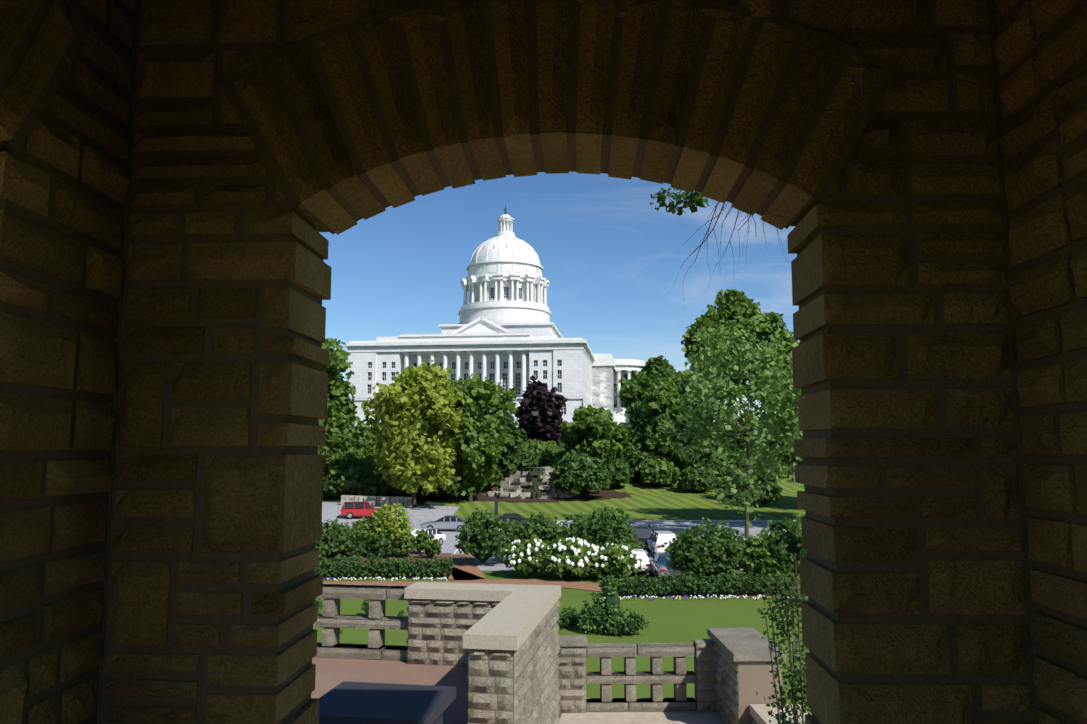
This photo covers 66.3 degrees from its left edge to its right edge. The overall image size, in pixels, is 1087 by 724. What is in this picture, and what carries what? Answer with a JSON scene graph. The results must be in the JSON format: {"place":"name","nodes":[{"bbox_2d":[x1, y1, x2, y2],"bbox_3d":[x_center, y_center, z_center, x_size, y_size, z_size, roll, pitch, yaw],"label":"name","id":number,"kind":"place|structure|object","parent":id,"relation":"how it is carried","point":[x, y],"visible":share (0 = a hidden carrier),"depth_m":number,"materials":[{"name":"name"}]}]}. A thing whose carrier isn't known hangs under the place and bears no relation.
{"place":"outdoors","nodes":[
{"label":"outdoors","id":0,"kind":"place"},
{"bbox_2d":[319,172,799,424],"label":"sky","id":1,"kind":"structure","parent":0,"point":[611,262],"materials":[{"name":"blue"}]},
{"bbox_2d":[311,582,811,723],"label":"terrace walls","id":2,"kind":"structure","parent":0,"point":[475,653],"depth_m":10.37,"materials":[{"name":"stone"}]},
{"bbox_2d":[313,471,809,718],"bbox_3d":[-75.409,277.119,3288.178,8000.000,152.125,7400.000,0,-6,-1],"label":"ground","id":3,"kind":"structure","parent":0,"point":[681,620],"depth_m":44.41,"materials":[{"name":"green plant"}]},
{"bbox_2d":[344,206,646,427],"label":"capitol","id":4,"kind":"structure","parent":3,"relation":"on","point":[504,332],"depth_m":217.41,"materials":[{"name":"stone"}]},
{"bbox_2d":[0,0,1086,723],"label":"stone archway","id":5,"kind":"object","parent":3,"relation":"on","point":[184,184],"depth_m":2.81,"materials":[{"name":"stone"}]},
{"bbox_2d":[314,288,811,723],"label":"foliage","id":6,"kind":"object","parent":3,"relation":"on","point":[658,437],"visible":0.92,"depth_m":80.20,"materials":[{"name":"green plant"}]},
{"bbox_2d":[322,313,803,723],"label":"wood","id":7,"kind":"object","parent":3,"relation":"on","point":[746,530],"visible":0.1,"depth_m":6.11,"materials":[{"name":"brown plant"}]},
{"bbox_2d":[319,426,807,598],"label":"pavement","id":8,"kind":"structure","parent":3,"relation":"on","point":[469,568],"depth_m":83.72,"materials":[{"name":"concrete"}]},
{"bbox_2d":[341,467,650,527],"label":"stone retaining wall","id":9,"kind":"structure","parent":8,"relation":"on","point":[527,482],"depth_m":111.41,"materials":[{"name":"stone"}]},
{"bbox_2d":[340,501,685,578],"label":"cars","id":10,"kind":"object","parent":8,"relation":"on","point":[658,563],"visible":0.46,"depth_m":65.16,"materials":[{"name":"metal"}]},
{"bbox_2d":[648,188,793,289],"bbox_3d":[2.268,-1.866,8.512,2.453,2.447,1.726,0,-6,-1],"label":"branch","id":11,"kind":"object","parent":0,"point":[691,203],"depth_m":8.22,"materials":[{"name":"plant"}]}
]}

